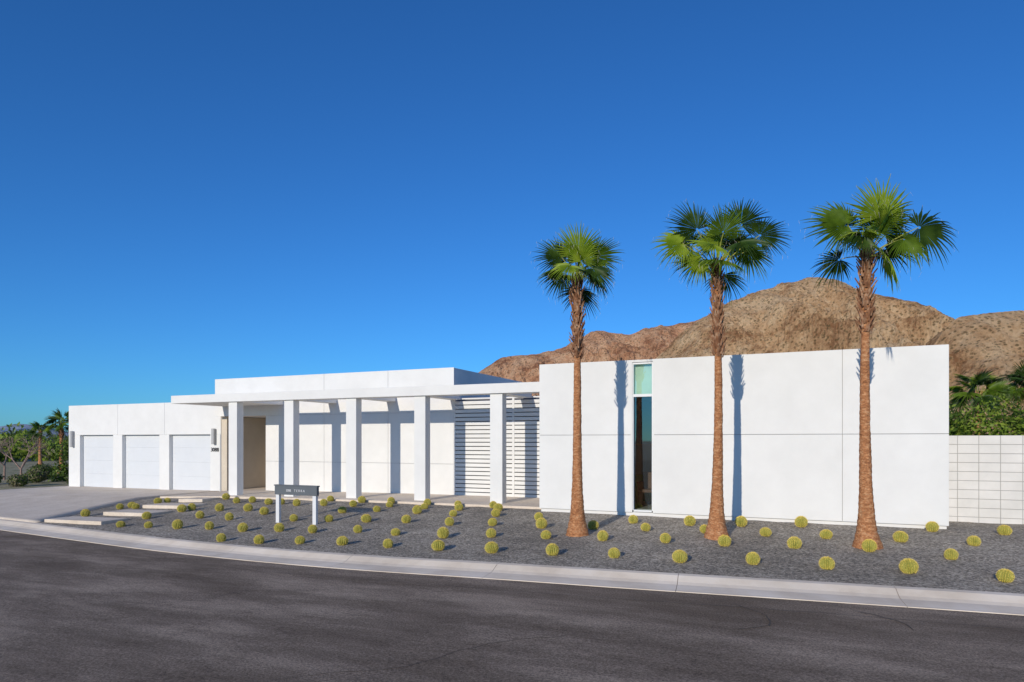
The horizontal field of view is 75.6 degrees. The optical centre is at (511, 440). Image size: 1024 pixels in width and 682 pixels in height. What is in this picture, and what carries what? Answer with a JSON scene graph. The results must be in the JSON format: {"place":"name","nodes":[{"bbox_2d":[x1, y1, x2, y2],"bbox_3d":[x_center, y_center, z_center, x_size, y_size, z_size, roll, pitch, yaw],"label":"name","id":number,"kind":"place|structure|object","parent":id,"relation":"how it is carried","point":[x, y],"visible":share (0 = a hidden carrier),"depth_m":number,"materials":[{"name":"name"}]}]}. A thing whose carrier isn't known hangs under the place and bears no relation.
{"place":"outdoors","nodes":[
{"label":"outdoors","id":0,"kind":"place"},
{"bbox_2d":[3,457,58,461],"bbox_3d":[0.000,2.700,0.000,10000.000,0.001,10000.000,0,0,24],"label":"ground","id":1,"kind":"structure","parent":0,"point":[27,460],"depth_m":89.66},
{"bbox_2d":[0,422,68,461],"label":"distant trees","id":2,"kind":"object","parent":1,"relation":"on","point":[17,453],"visible":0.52,"depth_m":77.36,"materials":[{"name":"green plant"}]},
{"bbox_2d":[0,519,1023,615],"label":"curb","id":3,"kind":"structure","parent":1,"relation":"on","point":[947,599],"depth_m":10.74,"materials":[{"name":"concrete"}]},
{"bbox_2d":[0,461,68,489],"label":"dry lot","id":4,"kind":"structure","parent":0,"point":[12,468],"depth_m":44.62,"materials":[{"name":"brown soil"}]},
{"bbox_2d":[0,436,18,479],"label":"sparse tree","id":5,"kind":"object","parent":4,"relation":"on","point":[4,471],"visible":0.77,"depth_m":37.08,"materials":[{"name":"green plant"}]},
{"bbox_2d":[6,473,30,486],"bbox_3d":[-24.006,1.940,32.093,1.071,0.738,1.074,0,0,24],"label":"desert shrub","id":6,"kind":"object","parent":4,"relation":"on","point":[15,480],"visible":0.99,"depth_m":31.91,"materials":[{"name":"green plant"}]},
{"bbox_2d":[0,435,51,483],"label":"sparse tree","id":7,"kind":"object","parent":4,"relation":"on","point":[30,450],"visible":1,"depth_m":33.61,"materials":[{"name":"green plant"}]},
{"bbox_2d":[24,469,48,482],"bbox_3d":[-25.096,1.914,34.763,1.142,0.822,1.105,0,0,24],"label":"desert shrub","id":8,"kind":"object","parent":4,"relation":"on","point":[39,476],"visible":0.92,"depth_m":34.56,"materials":[{"name":"green plant"}]},
{"bbox_2d":[26,421,53,463],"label":"palm tree","id":9,"kind":"object","parent":4,"relation":"on","point":[36,427],"visible":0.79,"depth_m":59.90,"materials":[{"name":"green plant"}]},
{"bbox_2d":[26,463,55,478],"bbox_3d":[-27.041,1.801,37.987,1.572,1.089,1.678,0,0,24],"label":"desert shrub","id":10,"kind":"object","parent":4,"relation":"on","point":[43,467],"visible":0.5,"depth_m":37.66,"materials":[{"name":"green plant"}]},
{"bbox_2d":[43,408,68,472],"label":"palm tree","id":11,"kind":"object","parent":4,"relation":"on","point":[59,429],"visible":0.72,"depth_m":44.81,"materials":[{"name":"green plant"}]},
{"bbox_2d":[47,437,68,481],"bbox_3d":[-23.895,0.958,36.535,2.290,3.690,2.722,0,0,37],"label":"garden shrub","id":12,"kind":"object","parent":4,"relation":"on","point":[61,475],"visible":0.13,"depth_m":35.93,"materials":[{"name":"green plant"}]},
{"bbox_2d":[0,424,68,437],"bbox_3d":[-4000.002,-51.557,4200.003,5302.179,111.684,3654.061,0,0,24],"label":"mountains","id":13,"kind":"structure","parent":0,"point":[19,427],"depth_m":4074.47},
{"bbox_2d":[0,486,215,522],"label":"driveway","id":14,"kind":"structure","parent":0,"point":[37,505],"depth_m":24.24,"materials":[{"name":"concrete"}]},
{"bbox_2d":[69,434,220,490],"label":"garage piers","id":15,"kind":"structure","parent":14,"relation":"on","point":[76,465],"depth_m":29.62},
{"bbox_2d":[69,403,220,434],"bbox_3d":[-16.447,-0.951,29.158,9.680,1.378,0.030,0,0,24],"label":"garage header","id":16,"kind":"object","parent":15,"relation":"on","point":[148,419],"visible":0.91,"depth_m":29.05},
{"bbox_2d":[84,434,209,489],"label":"garage doors","id":17,"kind":"structure","parent":15,"relation":"attached to","point":[191,461],"depth_m":29.20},
{"bbox_2d":[160,487,540,508],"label":"portico floor","id":18,"kind":"structure","parent":0,"point":[465,500],"depth_m":21.45,"materials":[{"name":"concrete"}]},
{"bbox_2d":[454,396,538,496],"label":"louver posts","id":19,"kind":"object","parent":18,"relation":"on","point":[512,439],"visible":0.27,"depth_m":21.59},
{"bbox_2d":[455,399,538,497],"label":"louver slats","id":20,"kind":"object","parent":19,"relation":"attached to","point":[473,436],"visible":0.44,"depth_m":21.96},
{"bbox_2d":[266,412,457,494],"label":"portico wall","id":21,"kind":"structure","parent":0,"point":[387,449],"depth_m":23.86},
{"bbox_2d":[0,530,1023,681],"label":"road","id":22,"kind":"structure","parent":0,"point":[63,618],"depth_m":7.90,"materials":[{"name":"asphalt"}]},
{"bbox_2d":[115,553,1014,679],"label":"road cracks","id":23,"kind":"object","parent":22,"relation":"on","point":[769,624],"visible":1,"depth_m":8.35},
{"bbox_2d":[0,0,1023,430],"label":"sky","id":24,"kind":"structure","parent":0,"point":[194,194],"materials":[{"name":"blue"}]},
{"bbox_2d":[4,486,1023,593],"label":"gravel yard","id":25,"kind":"structure","parent":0,"point":[517,538],"depth_m":13.43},
{"bbox_2d":[80,509,89,516],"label":"barrel cactus","id":26,"kind":"object","parent":25,"relation":"on","point":[85,513],"visible":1,"depth_m":19.79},
{"bbox_2d":[44,516,127,524],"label":"stepping slab","id":27,"kind":"structure","parent":25,"relation":"on","point":[88,520],"depth_m":18.62,"materials":[{"name":"concrete"}]},
{"bbox_2d":[103,509,172,515],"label":"stepping slab","id":28,"kind":"structure","parent":25,"relation":"on","point":[129,512],"depth_m":19.69,"materials":[{"name":"concrete"}]},
{"bbox_2d":[141,512,151,518],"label":"barrel cactus","id":29,"kind":"object","parent":25,"relation":"on","point":[146,515],"visible":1,"depth_m":18.69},
{"bbox_2d":[86,416,245,490],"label":"garage","id":30,"kind":"structure","parent":25,"relation":"on","point":[221,453],"depth_m":27.23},
{"bbox_2d":[70,429,215,446],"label":"wall sconces","id":31,"kind":"object","parent":30,"relation":"attached to","point":[213,436],"depth_m":27.25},
{"bbox_2d":[143,503,206,508],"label":"stepping slab","id":32,"kind":"structure","parent":25,"relation":"on","point":[165,506],"depth_m":20.91,"materials":[{"name":"concrete"}]},
{"bbox_2d":[172,519,182,528],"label":"barrel cactus","id":33,"kind":"object","parent":25,"relation":"on","point":[177,524],"visible":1,"depth_m":16.79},
{"bbox_2d":[177,504,186,511],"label":"barrel cactus","id":34,"kind":"object","parent":25,"relation":"on","point":[182,508],"visible":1,"depth_m":19.70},
{"bbox_2d":[179,497,220,501],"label":"stepping slab","id":35,"kind":"structure","parent":25,"relation":"on","point":[199,499],"depth_m":22.11,"materials":[{"name":"concrete"}]},
{"bbox_2d":[205,521,213,529],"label":"barrel cactus","id":36,"kind":"object","parent":25,"relation":"on","point":[209,525],"visible":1,"depth_m":16.50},
{"bbox_2d":[215,503,223,510],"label":"barrel cactus","id":37,"kind":"object","parent":25,"relation":"on","point":[219,506],"visible":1,"depth_m":19.57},
{"bbox_2d":[216,533,226,541],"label":"barrel cactus","id":38,"kind":"object","parent":25,"relation":"on","point":[221,537],"visible":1,"depth_m":14.75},
{"bbox_2d":[225,512,233,519],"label":"barrel cactus","id":39,"kind":"object","parent":25,"relation":"on","point":[229,516],"visible":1,"depth_m":17.81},
{"bbox_2d":[237,523,247,531],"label":"barrel cactus","id":40,"kind":"object","parent":25,"relation":"on","point":[242,527],"visible":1,"depth_m":15.96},
{"bbox_2d":[222,417,265,490],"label":"entry wall","id":41,"kind":"structure","parent":25,"relation":"on","point":[254,452],"depth_m":28.27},
{"bbox_2d":[243,503,252,510],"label":"barrel cactus","id":42,"kind":"object","parent":25,"relation":"on","point":[248,507],"visible":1,"depth_m":19.33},
{"bbox_2d":[254,535,264,543],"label":"barrel cactus","id":43,"kind":"object","parent":25,"relation":"on","point":[258,539],"visible":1,"depth_m":14.31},
{"bbox_2d":[259,507,268,514],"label":"barrel cactus","id":44,"kind":"object","parent":25,"relation":"on","point":[263,510],"visible":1,"depth_m":18.58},
{"bbox_2d":[274,523,284,531],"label":"barrel cactus","id":45,"kind":"object","parent":25,"relation":"on","point":[279,527],"visible":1,"depth_m":15.75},
{"bbox_2d":[274,484,319,524],"bbox_3d":[-5.525,1.635,16.915,1.410,0.990,0.111,0,0,24],"label":"house sign","id":46,"kind":"object","parent":25,"relation":"on","point":[304,490],"visible":1,"depth_m":16.83,"materials":[{"name":"metal"}]},
{"bbox_2d":[295,535,305,543],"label":"barrel cactus","id":47,"kind":"object","parent":25,"relation":"on","point":[300,539],"visible":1,"depth_m":14.16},
{"bbox_2d":[308,524,316,532],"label":"barrel cactus","id":48,"kind":"object","parent":25,"relation":"on","point":[312,528],"visible":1,"depth_m":15.43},
{"bbox_2d":[336,536,347,544],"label":"barrel cactus","id":49,"kind":"object","parent":25,"relation":"on","point":[342,540],"visible":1,"depth_m":13.82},
{"bbox_2d":[353,525,361,532],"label":"barrel cactus","id":50,"kind":"object","parent":25,"relation":"on","point":[357,528],"visible":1,"depth_m":15.25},
{"bbox_2d":[361,514,371,522],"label":"barrel cactus","id":51,"kind":"object","parent":25,"relation":"on","point":[365,518],"visible":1,"depth_m":16.64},
{"bbox_2d":[229,393,505,503],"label":"columns","id":52,"kind":"structure","parent":25,"relation":"on","point":[421,447],"depth_m":21.35,"materials":[{"name":"white paint"}]},
{"bbox_2d":[171,382,538,403],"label":"canopy beam","id":53,"kind":"structure","parent":52,"relation":"on","point":[471,389],"depth_m":21.08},
{"bbox_2d":[189,393,531,405],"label":"canopy cross beams","id":54,"kind":"structure","parent":52,"relation":"on","point":[372,399],"depth_m":23.34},
{"bbox_2d":[383,539,392,547],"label":"barrel cactus","id":55,"kind":"object","parent":25,"relation":"on","point":[387,543],"visible":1,"depth_m":13.40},
{"bbox_2d":[391,528,399,535],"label":"barrel cactus","id":56,"kind":"object","parent":25,"relation":"on","point":[395,531],"visible":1,"depth_m":14.73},
{"bbox_2d":[401,514,410,522],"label":"barrel cactus","id":57,"kind":"object","parent":25,"relation":"on","point":[405,518],"visible":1,"depth_m":16.35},
{"bbox_2d":[412,505,421,513],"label":"barrel cactus","id":58,"kind":"object","parent":25,"relation":"on","point":[416,509],"visible":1,"depth_m":17.74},
{"bbox_2d":[431,540,445,550],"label":"barrel cactus","id":59,"kind":"object","parent":25,"relation":"on","point":[438,545],"visible":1,"depth_m":12.93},
{"bbox_2d":[437,527,448,537],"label":"barrel cactus","id":60,"kind":"object","parent":25,"relation":"on","point":[443,532],"visible":1,"depth_m":14.23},
{"bbox_2d":[445,517,453,525],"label":"barrel cactus","id":61,"kind":"object","parent":25,"relation":"on","point":[449,521],"visible":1,"depth_m":15.80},
{"bbox_2d":[484,542,497,553],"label":"barrel cactus","id":62,"kind":"object","parent":25,"relation":"on","point":[491,547],"visible":1,"depth_m":12.52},
{"bbox_2d":[486,528,495,537],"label":"barrel cactus","id":63,"kind":"object","parent":25,"relation":"on","point":[490,533],"visible":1,"depth_m":14.12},
{"bbox_2d":[488,518,496,525],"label":"barrel cactus","id":64,"kind":"object","parent":25,"relation":"on","point":[492,521],"visible":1,"depth_m":15.59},
{"bbox_2d":[458,397,538,494],"bbox_3d":[0.157,0.225,21.829,4.380,3.350,0.080,0,0,24],"label":"louver backing","id":65,"kind":"object","parent":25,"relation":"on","point":[489,442],"depth_m":22.19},
{"bbox_2d":[536,518,547,528],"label":"barrel cactus","id":66,"kind":"object","parent":25,"relation":"on","point":[541,523],"visible":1,"depth_m":15.03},
{"bbox_2d":[540,530,550,538],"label":"barrel cactus","id":67,"kind":"object","parent":25,"relation":"on","point":[545,534],"visible":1,"depth_m":13.76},
{"bbox_2d":[546,543,558,555],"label":"barrel cactus","id":68,"kind":"object","parent":25,"relation":"on","point":[552,549],"visible":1,"depth_m":12.15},
{"bbox_2d":[530,223,624,536],"bbox_3d":[1.428,-1.333,14.167,1.896,6.790,1.700,0,0,24],"label":"palm tree","id":69,"kind":"object","parent":25,"relation":"on","point":[590,251],"visible":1,"depth_m":14.08,"materials":[{"name":"green plant"}]},
{"bbox_2d":[587,520,598,529],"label":"barrel cactus","id":70,"kind":"object","parent":25,"relation":"on","point":[593,524],"visible":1,"depth_m":14.73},
{"bbox_2d":[597,530,608,540],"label":"barrel cactus","id":71,"kind":"object","parent":25,"relation":"on","point":[603,535],"visible":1,"depth_m":13.43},
{"bbox_2d":[608,547,619,557],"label":"barrel cactus","id":72,"kind":"object","parent":25,"relation":"on","point":[613,552],"visible":1,"depth_m":11.85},
{"bbox_2d":[628,515,637,523],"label":"barrel cactus","id":73,"kind":"object","parent":25,"relation":"on","point":[632,519],"visible":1,"depth_m":15.38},
{"bbox_2d":[640,523,650,530],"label":"barrel cactus","id":74,"kind":"object","parent":25,"relation":"on","point":[645,526],"visible":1,"depth_m":14.43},
{"bbox_2d":[660,533,670,542],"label":"barrel cactus","id":75,"kind":"object","parent":25,"relation":"on","point":[665,537],"visible":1,"depth_m":13.12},
{"bbox_2d":[672,550,687,562],"bbox_3d":[2.926,2.011,11.494,0.291,0.241,0.293,-1,7,-35],"label":"barrel cactus","id":76,"kind":"object","parent":25,"relation":"on","point":[679,556],"visible":1,"depth_m":11.42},
{"bbox_2d":[684,515,695,525],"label":"barrel cactus","id":77,"kind":"object","parent":25,"relation":"on","point":[689,520],"visible":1,"depth_m":14.96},
{"bbox_2d":[651,197,791,540],"bbox_3d":[4.261,-1.528,13.407,2.699,7.125,2.013,0,0,24],"label":"palm tree","id":78,"kind":"object","parent":25,"relation":"on","point":[742,247],"visible":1,"depth_m":13.44,"materials":[{"name":"green plant"}]},
{"bbox_2d":[718,535,731,546],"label":"barrel cactus","id":79,"kind":"object","parent":25,"relation":"on","point":[724,540],"visible":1,"depth_m":12.69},
{"bbox_2d":[734,515,746,526],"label":"barrel cactus","id":80,"kind":"object","parent":25,"relation":"on","point":[740,521],"visible":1,"depth_m":14.72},
{"bbox_2d":[541,508,946,528],"bbox_3d":[6.879,1.952,20.115,9.190,0.297,9.430,0,0,24],"label":"wing foundation","id":81,"kind":"object","parent":25,"relation":"on","point":[734,518],"visible":0.18,"depth_m":15.71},
{"bbox_2d":[632,362,652,511],"bbox_3d":[3.294,-0.085,16.575,0.518,3.750,0.110,0,0,24],"label":"window frame","id":82,"kind":"object","parent":81,"relation":"on","point":[640,395],"visible":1,"depth_m":16.62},
{"bbox_2d":[683,350,842,520],"bbox_3d":[5.030,-0.115,15.892,9.230,3.825,0.250,0,0,24],"label":"joint","id":83,"kind":"object","parent":81,"relation":"on","point":[799,434],"visible":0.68,"depth_m":14.73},
{"bbox_2d":[746,552,759,564],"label":"barrel cactus","id":84,"kind":"object","parent":25,"relation":"on","point":[752,558],"visible":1,"depth_m":11.19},
{"bbox_2d":[759,527,771,536],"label":"barrel cactus","id":85,"kind":"object","parent":25,"relation":"on","point":[765,531],"visible":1,"depth_m":13.57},
{"bbox_2d":[787,536,801,548],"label":"barrel cactus","id":86,"kind":"object","parent":25,"relation":"on","point":[793,542],"visible":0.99,"depth_m":12.34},
{"bbox_2d":[794,515,807,526],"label":"barrel cactus","id":87,"kind":"object","parent":25,"relation":"on","point":[801,521],"visible":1,"depth_m":14.49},
{"bbox_2d":[819,529,832,538],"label":"barrel cactus","id":88,"kind":"object","parent":25,"relation":"on","point":[826,534],"visible":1,"depth_m":13.20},
{"bbox_2d":[819,556,834,569],"bbox_3d":[5.174,2.010,10.839,0.267,0.233,0.271,9,-12,-37],"label":"barrel cactus","id":89,"kind":"object","parent":25,"relation":"on","point":[827,563],"visible":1,"depth_m":10.78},
{"bbox_2d":[862,539,877,551],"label":"barrel cactus","id":90,"kind":"object","parent":25,"relation":"on","point":[869,545],"visible":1,"depth_m":11.99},
{"bbox_2d":[800,174,958,549],"bbox_3d":[6.830,-1.476,12.517,2.642,7.023,1.815,0,0,-26],"label":"palm tree","id":91,"kind":"object","parent":25,"relation":"on","point":[835,222],"visible":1,"depth_m":12.33,"materials":[{"name":"green plant"}]},
{"bbox_2d":[893,530,908,541],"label":"barrel cactus","id":92,"kind":"object","parent":25,"relation":"on","point":[900,536],"visible":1,"depth_m":12.72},
{"bbox_2d":[899,558,918,573],"bbox_3d":[6.318,1.992,10.505,0.301,0.261,0.301,-6,-7,11],"label":"barrel cactus","id":93,"kind":"object","parent":25,"relation":"on","point":[908,566],"visible":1,"depth_m":10.43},
{"bbox_2d":[925,521,938,531],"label":"barrel cactus","id":94,"kind":"object","parent":25,"relation":"on","point":[931,526],"visible":1,"depth_m":13.65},
{"bbox_2d":[944,548,958,559],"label":"barrel cactus","id":95,"kind":"object","parent":25,"relation":"on","point":[951,554],"visible":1,"depth_m":11.26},
{"bbox_2d":[966,535,980,545],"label":"barrel cactus","id":96,"kind":"object","parent":25,"relation":"on","point":[972,540],"visible":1,"depth_m":12.27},
{"bbox_2d":[949,369,1020,434],"bbox_3d":[16.960,-0.188,23.984,2.334,4.875,2.296,0,0,-1],"label":"palm tree","id":97,"kind":"object","parent":25,"relation":"on","point":[994,385],"visible":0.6,"depth_m":23.74,"materials":[{"name":"green plant"}]},
{"bbox_2d":[949,436,1023,523],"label":"blocks","id":98,"kind":"structure","parent":25,"relation":"on","point":[989,467],"depth_m":14.94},
{"bbox_2d":[949,390,1023,435],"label":"hedge","id":99,"kind":"object","parent":25,"relation":"on","point":[1003,425],"visible":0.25,"depth_m":16.70,"materials":[{"name":"green plant"}]},
{"bbox_2d":[949,435,1023,523],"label":"mortar","id":100,"kind":"object","parent":25,"relation":"on","point":[978,462],"depth_m":14.98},
{"bbox_2d":[949,402,1023,434],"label":"broadleaf tree","id":101,"kind":"object","parent":25,"relation":"on","point":[951,408],"depth_m":22.04,"materials":[{"name":"green plant"}]},
{"bbox_2d":[997,525,1011,534],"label":"barrel cactus","id":102,"kind":"object","parent":25,"relation":"on","point":[1004,529],"visible":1,"depth_m":13.14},
{"bbox_2d":[996,568,1014,582],"bbox_3d":[7.414,2.024,9.913,0.254,0.214,0.253,3,6,-20],"label":"barrel cactus","id":103,"kind":"object","parent":25,"relation":"on","point":[1005,575],"visible":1,"depth_m":9.86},
{"bbox_2d":[999,359,1023,410],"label":"palm tree","id":104,"kind":"object","parent":25,"relation":"on","point":[1017,377],"visible":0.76,"depth_m":25.85,"materials":[{"name":"green plant"}]},
{"bbox_3d":[6.945,-0.113,20.266,9.240,3.825,9.300,0,0,24],"label":"wing","id":105,"kind":"object","parent":25,"relation":"on","visible":0},
{"bbox_2d":[631,359,653,512],"bbox_3d":[3.315,-0.114,16.623,0.588,3.828,0.265,0,0,24],"label":"window reveal","id":106,"kind":"object","parent":105,"relation":"attached to","point":[644,360],"depth_m":16.61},
{"bbox_2d":[634,364,651,393],"bbox_3d":[3.334,-1.525,16.667,0.480,0.810,0.010,0,0,24],"label":"roller shade","id":107,"kind":"object","parent":106,"relation":"attached to","point":[642,378],"visible":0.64,"depth_m":16.67,"materials":[{"name":"fabric"}]},
{"bbox_2d":[635,500,651,509],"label":"wing floor","id":108,"kind":"structure","parent":105,"relation":"on","point":[646,505],"depth_m":17.56,"materials":[{"name":"tile"}]},
{"bbox_2d":[635,397,651,473],"bbox_3d":[4.057,-0.015,18.556,4.750,3.510,3.750,0,0,24],"label":"interior partition","id":109,"kind":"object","parent":108,"relation":"on","point":[643,457],"depth_m":20.38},
{"bbox_2d":[635,401,651,443],"bbox_3d":[4.096,-0.550,20.329,1.800,1.300,0.050,0,0,24],"label":"blue painting","id":110,"kind":"object","parent":109,"relation":"attached to","point":[643,422],"visible":0.29,"depth_m":20.32,"materials":[{"name":"paint"}]},
{"bbox_2d":[635,474,651,500],"bbox_3d":[3.466,1.370,19.387,1.200,0.740,0.500,0,0,24],"label":"green cabinet","id":111,"kind":"object","parent":108,"relation":"on","point":[646,496],"visible":0.07,"depth_m":19.05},
{"bbox_2d":[636,472,651,506],"bbox_3d":[3.633,1.295,17.464,0.550,0.890,0.610,0,0,24],"label":"armchair","id":112,"kind":"object","parent":108,"relation":"on","point":[645,485],"visible":0.54,"depth_m":17.68,"materials":[{"name":"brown wood"}]},
{"bbox_2d":[539,360,630,511],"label":"wing wall","id":113,"kind":"structure","parent":0,"point":[606,425],"depth_m":17.04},
{"bbox_2d":[478,320,696,395],"bbox_3d":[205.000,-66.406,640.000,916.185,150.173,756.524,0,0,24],"label":"hill","id":114,"kind":"structure","parent":0,"point":[643,343],"depth_m":667.07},
{"bbox_2d":[654,344,948,525],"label":"wing wall","id":115,"kind":"structure","parent":0,"point":[782,476],"depth_m":15.00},
{"bbox_2d":[656,277,1023,434],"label":"hill","id":116,"kind":"structure","parent":0,"point":[804,314],"depth_m":404.43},
{"bbox_2d":[926,310,1023,392],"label":"hill","id":117,"kind":"structure","parent":0,"point":[994,341],"depth_m":311.86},
{"bbox_3d":[-1.840,0.505,27.714,12.600,2.990,3.500,0,0,24],"label":"rear body","id":118,"kind":"object","parent":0,"visible":0},
{"bbox_2d":[222,368,519,417],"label":"volume","id":119,"kind":"structure","parent":118,"relation":"on","point":[463,377],"depth_m":24.06,"materials":[{"name":"white paint"}]},
{"bbox_2d":[215,367,453,416],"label":"wall","id":120,"kind":"structure","parent":119,"relation":"attached to","point":[402,378],"depth_m":24.39,"materials":[{"name":"white paint"}]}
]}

